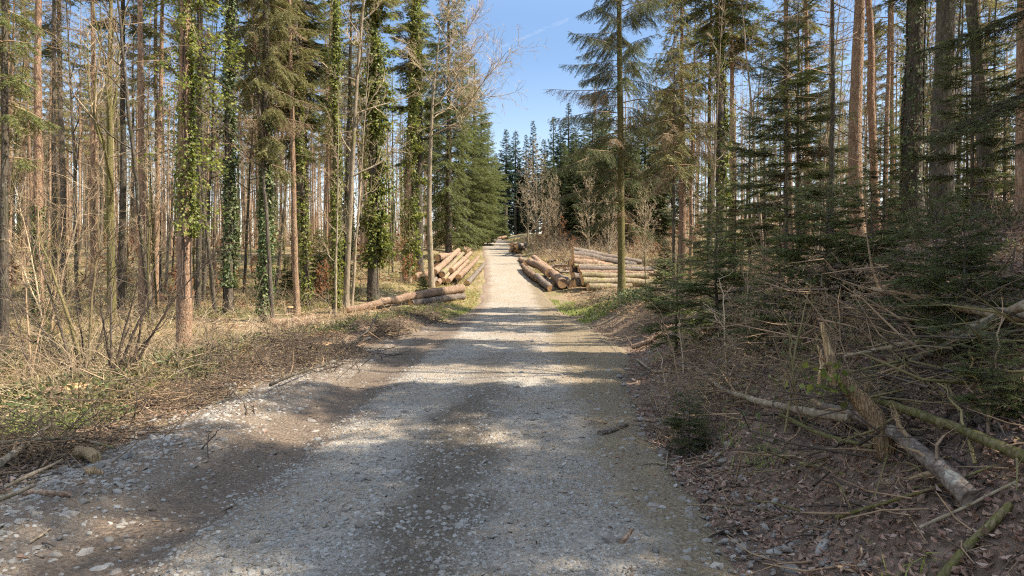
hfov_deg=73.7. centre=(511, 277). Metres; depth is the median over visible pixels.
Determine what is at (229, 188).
ivy tree
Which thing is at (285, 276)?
young spruce
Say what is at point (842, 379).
broken snag
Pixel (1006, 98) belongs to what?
spruce tree
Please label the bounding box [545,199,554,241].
leafless tree
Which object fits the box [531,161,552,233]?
spruce tree
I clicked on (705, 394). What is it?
brush heap
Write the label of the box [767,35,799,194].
spruce tree
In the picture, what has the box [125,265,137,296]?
beech sapling
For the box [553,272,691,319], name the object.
dark undergrowth
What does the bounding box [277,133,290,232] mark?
spruce tree
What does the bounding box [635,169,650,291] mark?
leafless tree
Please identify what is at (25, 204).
leafless tree
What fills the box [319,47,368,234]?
leafless tree
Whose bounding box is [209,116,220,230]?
spruce tree
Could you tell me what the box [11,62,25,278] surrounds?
leafless tree
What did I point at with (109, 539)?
pale stone
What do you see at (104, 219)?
spruce tree
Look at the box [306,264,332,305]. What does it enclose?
beech sapling
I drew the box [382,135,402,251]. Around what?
leafless tree
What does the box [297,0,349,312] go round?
ivy tree
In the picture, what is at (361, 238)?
spruce tree
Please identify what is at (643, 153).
spruce tree
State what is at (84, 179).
spruce tree
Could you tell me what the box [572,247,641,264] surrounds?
log
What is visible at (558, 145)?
spruce tree
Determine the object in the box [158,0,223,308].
spruce tree
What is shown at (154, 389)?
brush heap
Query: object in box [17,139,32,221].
leafless tree
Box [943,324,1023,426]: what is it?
fir
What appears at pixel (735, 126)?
spruce tree
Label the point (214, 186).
leafless tree
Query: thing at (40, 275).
bare shrub
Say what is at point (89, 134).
spruce tree
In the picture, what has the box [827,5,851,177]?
spruce tree
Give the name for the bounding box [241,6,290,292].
spruce tree
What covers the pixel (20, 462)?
verge twig litter
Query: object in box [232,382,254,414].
bare shrub
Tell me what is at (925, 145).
young spruce
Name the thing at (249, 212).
leafless tree
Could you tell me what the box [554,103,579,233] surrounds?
spruce tree
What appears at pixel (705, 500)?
stick
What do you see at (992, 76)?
leafless tree
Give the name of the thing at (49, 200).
leafless tree
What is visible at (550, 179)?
spruce tree
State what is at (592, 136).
spruce tree
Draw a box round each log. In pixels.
[267,315,315,325]
[284,319,321,328]
[343,284,464,312]
[408,293,465,305]
[412,270,427,279]
[434,248,460,275]
[434,252,451,261]
[435,277,441,286]
[439,252,464,276]
[441,256,463,281]
[445,259,469,282]
[449,251,472,272]
[455,256,478,280]
[464,262,486,285]
[514,243,526,247]
[515,246,526,249]
[518,257,527,265]
[521,263,535,280]
[526,258,551,277]
[531,255,567,287]
[534,273,553,291]
[543,275,556,286]
[558,272,573,287]
[569,266,578,274]
[571,258,613,264]
[571,272,579,280]
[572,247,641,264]
[572,250,636,264]
[572,254,603,260]
[573,263,642,267]
[573,279,585,286]
[577,264,653,271]
[579,269,660,276]
[580,271,648,278]
[581,277,651,286]
[586,283,632,290]
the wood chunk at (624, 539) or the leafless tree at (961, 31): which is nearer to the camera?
the wood chunk at (624, 539)
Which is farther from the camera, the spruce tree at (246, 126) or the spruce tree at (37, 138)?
the spruce tree at (246, 126)
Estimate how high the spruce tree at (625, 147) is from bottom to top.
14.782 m
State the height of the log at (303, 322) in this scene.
0.262 m
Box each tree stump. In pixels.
[43,383,98,401]
[286,306,300,315]
[308,341,331,356]
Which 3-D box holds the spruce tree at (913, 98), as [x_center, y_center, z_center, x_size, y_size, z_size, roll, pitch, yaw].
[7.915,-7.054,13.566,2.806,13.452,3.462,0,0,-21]
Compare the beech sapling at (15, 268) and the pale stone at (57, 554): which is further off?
the beech sapling at (15, 268)
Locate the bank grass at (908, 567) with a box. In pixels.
[648,235,1022,575]
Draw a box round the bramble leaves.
[0,254,465,415]
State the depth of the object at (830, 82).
21.87 m
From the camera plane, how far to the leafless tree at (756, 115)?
27.68 m
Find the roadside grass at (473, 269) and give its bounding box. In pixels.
[414,241,482,306]
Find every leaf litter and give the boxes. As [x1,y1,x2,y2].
[0,307,462,491]
[1,249,472,379]
[10,245,427,310]
[535,245,746,318]
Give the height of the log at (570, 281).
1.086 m
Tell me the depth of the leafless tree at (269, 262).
21.04 m
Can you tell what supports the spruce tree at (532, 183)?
on the ground at (866, 532)
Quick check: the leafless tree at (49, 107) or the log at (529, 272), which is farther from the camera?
the log at (529, 272)
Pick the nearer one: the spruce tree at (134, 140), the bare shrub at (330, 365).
the bare shrub at (330, 365)
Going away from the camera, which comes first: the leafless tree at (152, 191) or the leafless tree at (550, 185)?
the leafless tree at (152, 191)
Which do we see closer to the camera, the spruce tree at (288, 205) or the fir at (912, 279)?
the fir at (912, 279)
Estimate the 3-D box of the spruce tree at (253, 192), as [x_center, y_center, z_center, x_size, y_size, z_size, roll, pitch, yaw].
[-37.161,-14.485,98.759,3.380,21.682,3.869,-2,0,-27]
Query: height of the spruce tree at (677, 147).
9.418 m
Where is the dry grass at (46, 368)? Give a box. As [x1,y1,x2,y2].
[0,243,469,408]
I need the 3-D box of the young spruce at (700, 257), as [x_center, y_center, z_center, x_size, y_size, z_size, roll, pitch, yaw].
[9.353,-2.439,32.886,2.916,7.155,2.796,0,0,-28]
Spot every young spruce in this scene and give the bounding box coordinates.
[31,317,58,359]
[274,256,292,293]
[308,229,343,296]
[415,271,429,291]
[478,211,498,245]
[496,215,508,235]
[500,222,509,239]
[650,242,682,295]
[685,165,736,279]
[710,101,782,270]
[746,133,803,261]
[794,114,848,252]
[834,124,881,245]
[845,85,900,234]
[894,90,969,211]
[928,54,1013,217]
[957,53,1015,215]
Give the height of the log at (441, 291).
0.996 m
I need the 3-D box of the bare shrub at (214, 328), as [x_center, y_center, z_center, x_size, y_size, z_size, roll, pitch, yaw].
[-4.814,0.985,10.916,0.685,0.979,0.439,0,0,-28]
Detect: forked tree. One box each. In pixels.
[58,0,158,323]
[961,0,1015,220]
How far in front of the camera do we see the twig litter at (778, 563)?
4.21 m
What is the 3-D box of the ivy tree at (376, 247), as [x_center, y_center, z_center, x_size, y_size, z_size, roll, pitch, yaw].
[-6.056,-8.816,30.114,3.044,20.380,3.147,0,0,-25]
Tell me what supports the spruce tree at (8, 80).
on the ground at (866, 532)
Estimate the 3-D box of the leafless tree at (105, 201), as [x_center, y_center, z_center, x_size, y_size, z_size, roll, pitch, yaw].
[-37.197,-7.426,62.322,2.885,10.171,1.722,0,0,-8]
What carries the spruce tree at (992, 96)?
on the ground at (866, 532)
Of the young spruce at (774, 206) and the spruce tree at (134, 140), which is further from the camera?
the spruce tree at (134, 140)
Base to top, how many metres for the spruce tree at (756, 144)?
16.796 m
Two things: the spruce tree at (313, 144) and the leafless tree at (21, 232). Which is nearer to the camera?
the leafless tree at (21, 232)
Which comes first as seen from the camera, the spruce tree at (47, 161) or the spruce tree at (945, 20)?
the spruce tree at (945, 20)
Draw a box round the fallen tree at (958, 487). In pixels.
[804,388,983,509]
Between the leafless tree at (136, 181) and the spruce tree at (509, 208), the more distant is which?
the spruce tree at (509, 208)
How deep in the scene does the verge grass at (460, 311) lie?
32.23 m
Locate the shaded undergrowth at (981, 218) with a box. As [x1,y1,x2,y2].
[564,127,1023,364]
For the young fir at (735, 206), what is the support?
on the ground at (866, 532)
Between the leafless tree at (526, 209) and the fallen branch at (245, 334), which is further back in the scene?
the leafless tree at (526, 209)
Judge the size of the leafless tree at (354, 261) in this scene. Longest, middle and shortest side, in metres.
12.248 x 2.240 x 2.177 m
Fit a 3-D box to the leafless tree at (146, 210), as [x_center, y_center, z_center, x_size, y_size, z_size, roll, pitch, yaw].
[-13.134,-4.009,24.202,2.058,11.255,2.001,-2,0,9]
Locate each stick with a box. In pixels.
[28,528,50,543]
[700,486,724,503]
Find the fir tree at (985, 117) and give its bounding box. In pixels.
[871,0,1023,164]
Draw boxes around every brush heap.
[0,335,299,428]
[0,371,216,486]
[80,317,372,409]
[173,307,418,384]
[327,306,439,339]
[402,302,456,327]
[552,286,626,309]
[570,222,1019,442]
[588,255,762,342]
[603,321,862,461]
[644,197,1023,502]
[696,242,1023,562]
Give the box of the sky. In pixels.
[0,0,1016,246]
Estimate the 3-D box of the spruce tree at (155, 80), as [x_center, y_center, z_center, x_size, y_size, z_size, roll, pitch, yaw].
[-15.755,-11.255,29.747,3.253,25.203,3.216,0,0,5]
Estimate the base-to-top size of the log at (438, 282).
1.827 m
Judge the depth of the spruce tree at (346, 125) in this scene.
69.83 m
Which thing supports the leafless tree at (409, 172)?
on the ground at (866, 532)
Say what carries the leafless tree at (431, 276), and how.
on the ground at (866, 532)
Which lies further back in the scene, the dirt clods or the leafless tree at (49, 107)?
the leafless tree at (49, 107)
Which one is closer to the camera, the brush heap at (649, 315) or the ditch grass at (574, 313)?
the brush heap at (649, 315)
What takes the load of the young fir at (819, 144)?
on the ground at (866, 532)
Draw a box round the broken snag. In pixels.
[784,322,896,461]
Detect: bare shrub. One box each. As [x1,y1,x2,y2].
[0,119,142,339]
[0,158,156,374]
[0,206,97,376]
[74,196,254,384]
[127,380,148,429]
[188,315,233,366]
[201,427,221,458]
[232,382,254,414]
[315,355,343,372]
[638,295,696,385]
[703,245,767,363]
[771,285,876,433]
[937,297,1023,464]
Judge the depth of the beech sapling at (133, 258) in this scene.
45.17 m
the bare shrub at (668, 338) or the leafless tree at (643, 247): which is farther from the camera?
the leafless tree at (643, 247)
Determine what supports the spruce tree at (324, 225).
on the ground at (866, 532)
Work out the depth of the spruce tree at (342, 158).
78.46 m
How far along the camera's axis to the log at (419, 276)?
41.15 m
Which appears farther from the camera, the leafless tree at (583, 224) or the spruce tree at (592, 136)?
the spruce tree at (592, 136)
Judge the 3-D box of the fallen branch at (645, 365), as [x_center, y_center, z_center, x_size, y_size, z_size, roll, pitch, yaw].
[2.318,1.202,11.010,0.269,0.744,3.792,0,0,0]
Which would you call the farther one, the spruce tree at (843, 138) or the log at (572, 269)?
the spruce tree at (843, 138)
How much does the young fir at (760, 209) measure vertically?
4.978 m
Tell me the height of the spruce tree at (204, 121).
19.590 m
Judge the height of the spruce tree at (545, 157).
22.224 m
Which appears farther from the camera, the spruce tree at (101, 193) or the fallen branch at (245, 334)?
the spruce tree at (101, 193)
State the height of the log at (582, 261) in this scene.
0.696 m
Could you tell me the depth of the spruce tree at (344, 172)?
73.47 m
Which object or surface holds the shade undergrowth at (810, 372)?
on the ground at (866, 532)
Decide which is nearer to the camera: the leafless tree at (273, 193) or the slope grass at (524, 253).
the leafless tree at (273, 193)
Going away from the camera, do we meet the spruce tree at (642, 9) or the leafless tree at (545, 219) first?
the spruce tree at (642, 9)
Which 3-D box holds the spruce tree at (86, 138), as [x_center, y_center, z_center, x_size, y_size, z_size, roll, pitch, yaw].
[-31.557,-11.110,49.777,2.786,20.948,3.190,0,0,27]
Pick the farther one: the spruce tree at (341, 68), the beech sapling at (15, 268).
the spruce tree at (341, 68)
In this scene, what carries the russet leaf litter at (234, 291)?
on the ground at (866, 532)
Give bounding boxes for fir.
[632,250,714,356]
[655,219,766,343]
[659,387,718,455]
[690,180,738,272]
[706,158,758,278]
[720,21,863,273]
[723,246,826,352]
[728,0,856,248]
[737,126,784,264]
[754,171,886,318]
[778,77,848,249]
[808,176,934,303]
[853,185,1013,327]
[857,113,913,228]
[889,83,961,225]
[894,0,1016,222]
[895,199,1023,357]
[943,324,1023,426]
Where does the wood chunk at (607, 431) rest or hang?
on the road
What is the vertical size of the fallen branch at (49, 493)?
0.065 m
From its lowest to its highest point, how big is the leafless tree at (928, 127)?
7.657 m
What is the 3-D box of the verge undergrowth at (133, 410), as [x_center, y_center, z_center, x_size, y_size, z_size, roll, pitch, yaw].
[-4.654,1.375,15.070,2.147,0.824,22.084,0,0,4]
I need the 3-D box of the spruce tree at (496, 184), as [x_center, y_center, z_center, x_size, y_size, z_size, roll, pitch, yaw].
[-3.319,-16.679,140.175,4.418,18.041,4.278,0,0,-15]
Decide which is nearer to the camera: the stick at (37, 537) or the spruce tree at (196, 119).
the stick at (37, 537)
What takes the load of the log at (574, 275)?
on the ground at (866, 532)
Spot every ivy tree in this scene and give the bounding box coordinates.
[68,0,255,347]
[194,0,261,316]
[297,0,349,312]
[342,0,411,301]
[384,0,435,282]
[666,0,770,272]
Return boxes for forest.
[0,50,1015,247]
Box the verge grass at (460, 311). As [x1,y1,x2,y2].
[374,290,481,319]
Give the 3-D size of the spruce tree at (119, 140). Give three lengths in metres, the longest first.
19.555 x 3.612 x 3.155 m
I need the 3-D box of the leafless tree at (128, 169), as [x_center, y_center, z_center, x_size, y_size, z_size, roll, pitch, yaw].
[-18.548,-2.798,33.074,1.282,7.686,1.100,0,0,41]
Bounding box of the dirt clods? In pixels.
[0,314,877,575]
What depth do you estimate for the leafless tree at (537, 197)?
85.88 m
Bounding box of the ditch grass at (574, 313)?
[549,297,631,323]
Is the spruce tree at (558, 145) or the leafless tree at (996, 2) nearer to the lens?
the leafless tree at (996, 2)
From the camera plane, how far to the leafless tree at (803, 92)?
24.69 m
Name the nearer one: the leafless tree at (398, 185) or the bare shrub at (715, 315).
the bare shrub at (715, 315)
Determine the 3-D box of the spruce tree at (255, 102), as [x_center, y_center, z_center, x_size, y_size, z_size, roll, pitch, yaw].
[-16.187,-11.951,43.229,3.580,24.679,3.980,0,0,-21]
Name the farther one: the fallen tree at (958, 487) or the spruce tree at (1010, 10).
the spruce tree at (1010, 10)
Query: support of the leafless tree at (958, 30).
on the ground at (866, 532)
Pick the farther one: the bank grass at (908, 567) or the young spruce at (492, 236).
the young spruce at (492, 236)
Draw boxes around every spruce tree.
[0,0,31,278]
[0,0,34,292]
[0,0,79,339]
[0,0,86,358]
[0,0,106,300]
[0,31,20,244]
[8,13,33,251]
[10,11,25,255]
[11,0,45,266]
[11,1,46,275]
[12,0,118,319]
[14,1,46,267]
[18,0,73,278]
[19,0,73,256]
[29,38,51,189]
[42,1,76,229]
[42,38,57,194]
[43,90,51,198]
[44,13,73,244]
[45,0,135,305]
[47,80,77,231]
[49,80,72,237]
[56,1,99,263]
[67,3,115,281]
[69,0,170,315]
[72,36,89,245]
[72,69,88,228]
[77,56,98,210]
[77,103,89,244]
[81,0,161,319]
[81,2,119,255]
[86,0,126,233]
[98,124,116,222]
[103,35,128,214]
[103,48,126,245]
[103,133,106,245]
[104,89,129,180]
[116,0,202,304]
[116,36,153,247]
[118,2,152,253]
[120,0,179,300]
[126,41,136,232]
[126,126,134,244]
[129,8,165,243]
[130,93,161,202]
[144,86,153,214]
[148,79,172,240]
[153,55,178,255]
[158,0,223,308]
[160,68,171,248]
[164,56,178,196]
[172,2,235,283]
[175,1,220,277]
[195,17,223,244]
[203,30,224,236]
[203,83,213,157]
[204,59,223,215]
[205,73,224,245]
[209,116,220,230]
[212,103,221,237]
[214,8,250,230]
[215,11,245,238]
[215,123,224,239]
[216,0,308,301]
[217,0,327,322]
[221,11,275,231]
[234,16,255,230]
[234,77,250,246]
[235,63,254,248]
[236,2,277,244]
[237,2,282,254]
[237,75,254,212]
[239,111,258,246]
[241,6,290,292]
[242,91,256,247]
[247,160,255,227]
[250,0,331,315]
[252,0,349,302]
[259,0,345,306]
[272,41,290,277]
[273,132,279,248]
[275,0,328,269]
[276,21,317,279]
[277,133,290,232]
[290,2,319,243]
[304,134,318,237]
[307,27,326,247]
[309,0,353,294]
[310,40,343,253]
[311,2,343,258]
[311,93,323,239]
[312,33,343,260]
[312,35,344,226]
[314,0,354,265]
[318,86,329,229]
[320,0,368,289]
[339,3,362,255]
[340,75,346,246]
[340,109,356,244]
[341,0,380,263]
[341,13,365,258]
[341,16,357,193]
[341,51,356,174]
[346,34,367,245]
[352,34,365,240]
[353,60,366,247]
[354,0,368,139]
[361,31,391,241]
[384,0,452,279]
[385,62,405,246]
[392,72,414,197]
[394,83,405,246]
[402,0,484,252]
[422,38,441,219]
[422,61,435,189]
[425,95,440,241]
[426,29,497,254]
[438,59,510,250]
[465,101,504,244]
[478,126,513,236]
[490,153,503,230]
[496,129,518,235]
[501,178,512,216]
[504,163,513,235]
[507,131,527,234]
[509,165,526,233]
[510,134,538,233]
[518,164,530,233]
[519,120,541,232]
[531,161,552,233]
[534,139,550,196]
[538,116,559,217]
[539,155,559,234]
[543,0,705,298]
[544,143,578,238]
[549,123,566,188]
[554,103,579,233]
[556,140,591,242]
[557,146,571,219]
[559,128,582,226]
[565,127,590,223]
[568,138,599,244]
[572,124,600,240]
[576,127,617,247]
[590,103,626,237]
[607,116,650,248]
[612,123,633,226]
[613,0,710,295]
[624,111,672,242]
[633,0,728,281]
[637,131,678,249]
[651,134,695,232]
[666,0,712,277]
[677,0,743,272]
[687,0,774,270]
[727,87,740,198]
[729,0,914,253]
[738,81,751,244]
[740,0,860,261]
[745,77,760,221]
[749,38,773,222]
[752,0,817,243]
[767,0,932,246]
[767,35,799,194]
[770,0,844,254]
[773,0,796,223]
[800,4,823,145]
[810,0,846,249]
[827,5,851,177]
[835,88,847,182]
[837,0,900,232]
[862,0,889,200]
[862,0,930,229]
[862,7,889,199]
[862,19,879,215]
[862,83,867,159]
[863,0,932,220]
[866,0,968,228]
[879,21,903,220]
[890,0,1014,224]
[894,42,903,144]
[896,5,966,173]
[904,0,1023,220]
[955,0,1014,192]
[962,53,974,175]
[964,9,1008,165]
[969,1,1004,101]
[989,0,1016,154]
[996,13,1014,204]
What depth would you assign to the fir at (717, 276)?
9.55 m
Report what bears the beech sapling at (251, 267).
on the ground at (866, 532)
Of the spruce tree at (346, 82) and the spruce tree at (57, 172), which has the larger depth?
the spruce tree at (57, 172)
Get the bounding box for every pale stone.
[50,552,62,556]
[104,536,113,541]
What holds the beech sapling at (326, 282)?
on the ground at (866, 532)
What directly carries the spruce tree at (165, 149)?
on the ground at (866, 532)
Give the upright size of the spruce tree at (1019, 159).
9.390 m
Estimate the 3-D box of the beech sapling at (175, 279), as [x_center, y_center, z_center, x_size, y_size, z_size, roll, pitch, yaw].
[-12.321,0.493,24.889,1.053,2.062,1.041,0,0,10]
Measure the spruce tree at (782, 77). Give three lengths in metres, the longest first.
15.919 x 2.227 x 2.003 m
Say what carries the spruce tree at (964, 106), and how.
on the ground at (866, 532)
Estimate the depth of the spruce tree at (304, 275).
27.90 m
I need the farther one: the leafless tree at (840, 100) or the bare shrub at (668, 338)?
the leafless tree at (840, 100)
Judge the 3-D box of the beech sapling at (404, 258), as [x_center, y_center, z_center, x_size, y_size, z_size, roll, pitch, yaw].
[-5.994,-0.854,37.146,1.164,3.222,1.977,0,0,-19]
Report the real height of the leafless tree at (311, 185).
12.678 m
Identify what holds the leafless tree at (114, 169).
on the ground at (866, 532)
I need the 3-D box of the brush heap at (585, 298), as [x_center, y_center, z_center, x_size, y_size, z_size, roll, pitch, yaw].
[4.553,1.060,32.754,4.206,1.625,5.667,0,0,-26]
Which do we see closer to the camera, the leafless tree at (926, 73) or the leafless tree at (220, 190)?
the leafless tree at (926, 73)
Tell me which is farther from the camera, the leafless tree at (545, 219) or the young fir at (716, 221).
the leafless tree at (545, 219)
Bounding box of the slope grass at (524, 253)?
[509,234,747,277]
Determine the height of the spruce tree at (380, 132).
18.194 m
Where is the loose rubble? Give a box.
[0,353,776,575]
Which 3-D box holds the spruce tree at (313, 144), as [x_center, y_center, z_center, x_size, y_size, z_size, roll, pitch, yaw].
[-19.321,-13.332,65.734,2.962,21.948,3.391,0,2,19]
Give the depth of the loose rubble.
4.99 m
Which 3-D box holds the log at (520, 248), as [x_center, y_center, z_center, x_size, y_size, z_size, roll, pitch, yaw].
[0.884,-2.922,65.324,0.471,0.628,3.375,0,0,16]
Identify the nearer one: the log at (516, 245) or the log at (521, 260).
the log at (521, 260)
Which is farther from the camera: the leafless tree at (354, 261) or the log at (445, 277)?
the log at (445, 277)
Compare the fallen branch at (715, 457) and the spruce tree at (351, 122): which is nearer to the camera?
the fallen branch at (715, 457)
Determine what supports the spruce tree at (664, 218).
on the ground at (866, 532)
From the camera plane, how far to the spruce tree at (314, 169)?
77.35 m
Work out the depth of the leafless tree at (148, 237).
18.74 m
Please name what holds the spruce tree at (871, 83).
on the ground at (866, 532)
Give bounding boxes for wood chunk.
[71,446,101,463]
[84,466,102,475]
[597,423,628,435]
[618,528,633,543]
[631,331,662,349]
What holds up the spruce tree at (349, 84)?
on the ground at (866, 532)
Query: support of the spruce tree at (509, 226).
on the ground at (866, 532)
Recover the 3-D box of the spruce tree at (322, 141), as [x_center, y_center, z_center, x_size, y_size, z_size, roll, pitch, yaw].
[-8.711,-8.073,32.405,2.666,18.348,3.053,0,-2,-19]
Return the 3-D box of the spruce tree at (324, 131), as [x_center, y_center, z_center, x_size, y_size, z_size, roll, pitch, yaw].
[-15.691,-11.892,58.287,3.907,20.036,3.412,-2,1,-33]
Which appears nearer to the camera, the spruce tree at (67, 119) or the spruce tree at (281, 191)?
the spruce tree at (281, 191)
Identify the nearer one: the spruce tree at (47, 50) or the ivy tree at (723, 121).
the ivy tree at (723, 121)
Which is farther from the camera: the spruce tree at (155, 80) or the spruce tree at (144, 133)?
the spruce tree at (144, 133)
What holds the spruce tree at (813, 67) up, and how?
on the ground at (866, 532)
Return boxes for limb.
[554,264,568,266]
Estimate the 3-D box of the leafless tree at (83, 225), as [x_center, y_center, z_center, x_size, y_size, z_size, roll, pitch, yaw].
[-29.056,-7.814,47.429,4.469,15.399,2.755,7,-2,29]
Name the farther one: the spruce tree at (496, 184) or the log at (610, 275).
the spruce tree at (496, 184)
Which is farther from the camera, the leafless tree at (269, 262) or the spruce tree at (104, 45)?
the spruce tree at (104, 45)
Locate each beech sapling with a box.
[9,260,29,295]
[78,271,88,297]
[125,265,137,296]
[126,230,137,260]
[130,245,137,271]
[158,263,193,310]
[206,277,222,301]
[212,239,234,289]
[234,267,249,287]
[249,254,257,280]
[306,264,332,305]
[311,263,340,304]
[313,234,343,293]
[314,259,343,309]
[344,243,366,288]
[388,228,402,268]
[389,232,411,285]
[403,253,421,285]
[537,225,550,241]
[556,215,570,249]
[567,236,577,248]
[628,232,642,257]
[649,239,664,256]
[659,226,677,247]
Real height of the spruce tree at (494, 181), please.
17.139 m
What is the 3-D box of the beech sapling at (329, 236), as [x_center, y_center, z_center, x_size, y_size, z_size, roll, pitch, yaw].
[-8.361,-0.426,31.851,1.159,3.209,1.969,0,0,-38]
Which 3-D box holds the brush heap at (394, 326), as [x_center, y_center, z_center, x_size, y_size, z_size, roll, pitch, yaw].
[-3.426,1.373,18.568,3.134,1.344,5.043,0,0,0]
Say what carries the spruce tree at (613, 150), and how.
on the ground at (866, 532)
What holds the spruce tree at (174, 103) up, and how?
on the ground at (866, 532)
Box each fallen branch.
[0,418,114,448]
[0,423,52,466]
[0,483,34,501]
[4,459,62,488]
[21,489,71,497]
[193,328,279,347]
[269,351,340,385]
[333,306,380,347]
[636,338,694,372]
[650,434,737,466]
[777,412,873,467]
[785,281,1023,386]
[828,191,1023,334]
[835,284,1000,393]
[835,464,994,518]
[871,398,1023,463]
[919,479,1019,528]
[935,501,1013,575]
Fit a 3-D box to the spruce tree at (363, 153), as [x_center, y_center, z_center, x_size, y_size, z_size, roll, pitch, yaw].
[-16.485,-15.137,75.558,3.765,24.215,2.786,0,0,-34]
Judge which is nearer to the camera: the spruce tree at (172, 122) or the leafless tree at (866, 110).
the leafless tree at (866, 110)
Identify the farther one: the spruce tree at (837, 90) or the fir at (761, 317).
the spruce tree at (837, 90)
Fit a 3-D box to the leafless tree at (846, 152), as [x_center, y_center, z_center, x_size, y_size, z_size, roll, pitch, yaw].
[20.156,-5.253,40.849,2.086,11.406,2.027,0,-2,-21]
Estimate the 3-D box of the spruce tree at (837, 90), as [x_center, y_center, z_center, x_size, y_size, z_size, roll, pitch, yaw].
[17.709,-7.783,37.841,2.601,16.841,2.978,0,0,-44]
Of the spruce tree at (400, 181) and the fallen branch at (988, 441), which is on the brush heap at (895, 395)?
the fallen branch at (988, 441)
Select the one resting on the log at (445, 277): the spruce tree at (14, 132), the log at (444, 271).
the log at (444, 271)
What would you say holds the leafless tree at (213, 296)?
on the ground at (866, 532)
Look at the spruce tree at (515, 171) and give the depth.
139.76 m
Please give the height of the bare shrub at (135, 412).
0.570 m
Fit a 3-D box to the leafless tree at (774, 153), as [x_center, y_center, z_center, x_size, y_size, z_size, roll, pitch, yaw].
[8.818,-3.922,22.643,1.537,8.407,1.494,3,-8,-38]
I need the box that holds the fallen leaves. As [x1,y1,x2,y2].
[593,212,1023,575]
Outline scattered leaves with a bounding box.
[0,331,748,575]
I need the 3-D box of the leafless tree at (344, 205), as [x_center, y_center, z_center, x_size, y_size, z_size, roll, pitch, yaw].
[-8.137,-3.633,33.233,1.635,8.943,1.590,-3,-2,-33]
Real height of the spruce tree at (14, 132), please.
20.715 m
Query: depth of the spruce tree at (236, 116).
41.33 m
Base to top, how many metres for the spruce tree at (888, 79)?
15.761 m
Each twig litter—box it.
[0,253,455,420]
[0,305,462,492]
[0,345,751,575]
[588,202,1023,575]
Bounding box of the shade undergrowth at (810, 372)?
[583,198,1023,441]
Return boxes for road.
[0,239,738,575]
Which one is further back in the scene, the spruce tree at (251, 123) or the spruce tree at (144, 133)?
the spruce tree at (144, 133)
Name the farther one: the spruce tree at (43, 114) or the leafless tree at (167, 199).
the spruce tree at (43, 114)
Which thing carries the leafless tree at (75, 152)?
on the ground at (866, 532)
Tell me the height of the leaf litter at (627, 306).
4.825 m
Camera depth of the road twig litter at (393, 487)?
5.30 m
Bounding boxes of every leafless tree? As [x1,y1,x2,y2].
[0,0,42,199]
[0,144,28,263]
[8,2,44,244]
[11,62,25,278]
[15,107,44,241]
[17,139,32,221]
[25,61,71,253]
[27,69,81,305]
[28,0,103,316]
[51,0,208,325]
[67,57,117,282]
[77,8,167,286]
[77,147,88,253]
[78,59,118,261]
[82,158,89,248]
[87,42,137,294]
[98,146,118,246]
[101,4,173,295]
[116,145,136,291]
[120,88,173,328]
[132,78,169,321]
[144,98,165,228]
[146,1,244,313]
[146,16,209,271]
[147,36,178,289]
[148,127,162,248]
[154,3,255,304]
[161,120,196,289]
[161,138,177,276]
[174,128,213,271]
[192,123,206,297]
[194,135,221,302]
[195,0,313,316]
[204,87,239,271]
[209,107,224,276]
[212,141,224,230]
[215,27,289,292]
[236,150,245,251]
[237,134,258,276]
[238,126,256,281]
[245,54,294,247]
[254,39,329,285]
[273,130,290,281]
[305,64,359,317]
[307,133,321,251]
[308,133,322,234]
[310,0,424,307]
[314,120,349,249]
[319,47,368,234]
[329,18,384,305]
[339,128,357,290]
[359,66,424,272]
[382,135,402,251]
[387,127,404,275]
[389,0,549,287]
[392,151,401,253]
[399,150,415,284]
[511,151,544,245]
[522,133,551,237]
[539,199,549,241]
[540,177,558,246]
[543,172,568,241]
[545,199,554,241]
[547,175,566,235]
[573,157,603,248]
[597,186,617,253]
[601,166,628,253]
[627,166,663,266]
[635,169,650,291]
[660,198,672,240]
[686,0,748,279]
[687,191,702,235]
[711,0,778,260]
[727,2,794,268]
[755,39,794,248]
[770,7,822,234]
[774,1,828,210]
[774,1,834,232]
[801,0,853,251]
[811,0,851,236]
[825,16,866,216]
[839,96,848,214]
[840,44,886,182]
[862,9,899,204]
[903,0,935,151]
[924,3,935,150]
[924,53,931,197]
[925,0,1015,211]
[928,0,989,174]
[929,0,1015,137]
[963,0,1011,196]
[994,33,1015,198]
[999,93,1014,201]
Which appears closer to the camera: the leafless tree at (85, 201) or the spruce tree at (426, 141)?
the leafless tree at (85, 201)
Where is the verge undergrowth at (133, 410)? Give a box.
[0,304,434,427]
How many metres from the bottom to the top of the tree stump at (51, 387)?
0.401 m
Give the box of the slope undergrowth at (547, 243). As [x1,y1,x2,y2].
[512,227,755,277]
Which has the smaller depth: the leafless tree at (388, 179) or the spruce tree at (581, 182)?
the leafless tree at (388, 179)
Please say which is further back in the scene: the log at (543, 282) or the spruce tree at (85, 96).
the spruce tree at (85, 96)
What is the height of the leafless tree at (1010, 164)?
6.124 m
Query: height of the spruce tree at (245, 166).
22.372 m
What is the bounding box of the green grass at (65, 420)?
[0,264,467,435]
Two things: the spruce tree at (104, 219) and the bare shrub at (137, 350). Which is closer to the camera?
the bare shrub at (137, 350)
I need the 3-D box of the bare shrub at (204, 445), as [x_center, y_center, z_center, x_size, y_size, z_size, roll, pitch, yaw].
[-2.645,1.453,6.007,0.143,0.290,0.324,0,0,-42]
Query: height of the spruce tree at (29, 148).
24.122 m
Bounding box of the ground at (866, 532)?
[0,224,1023,575]

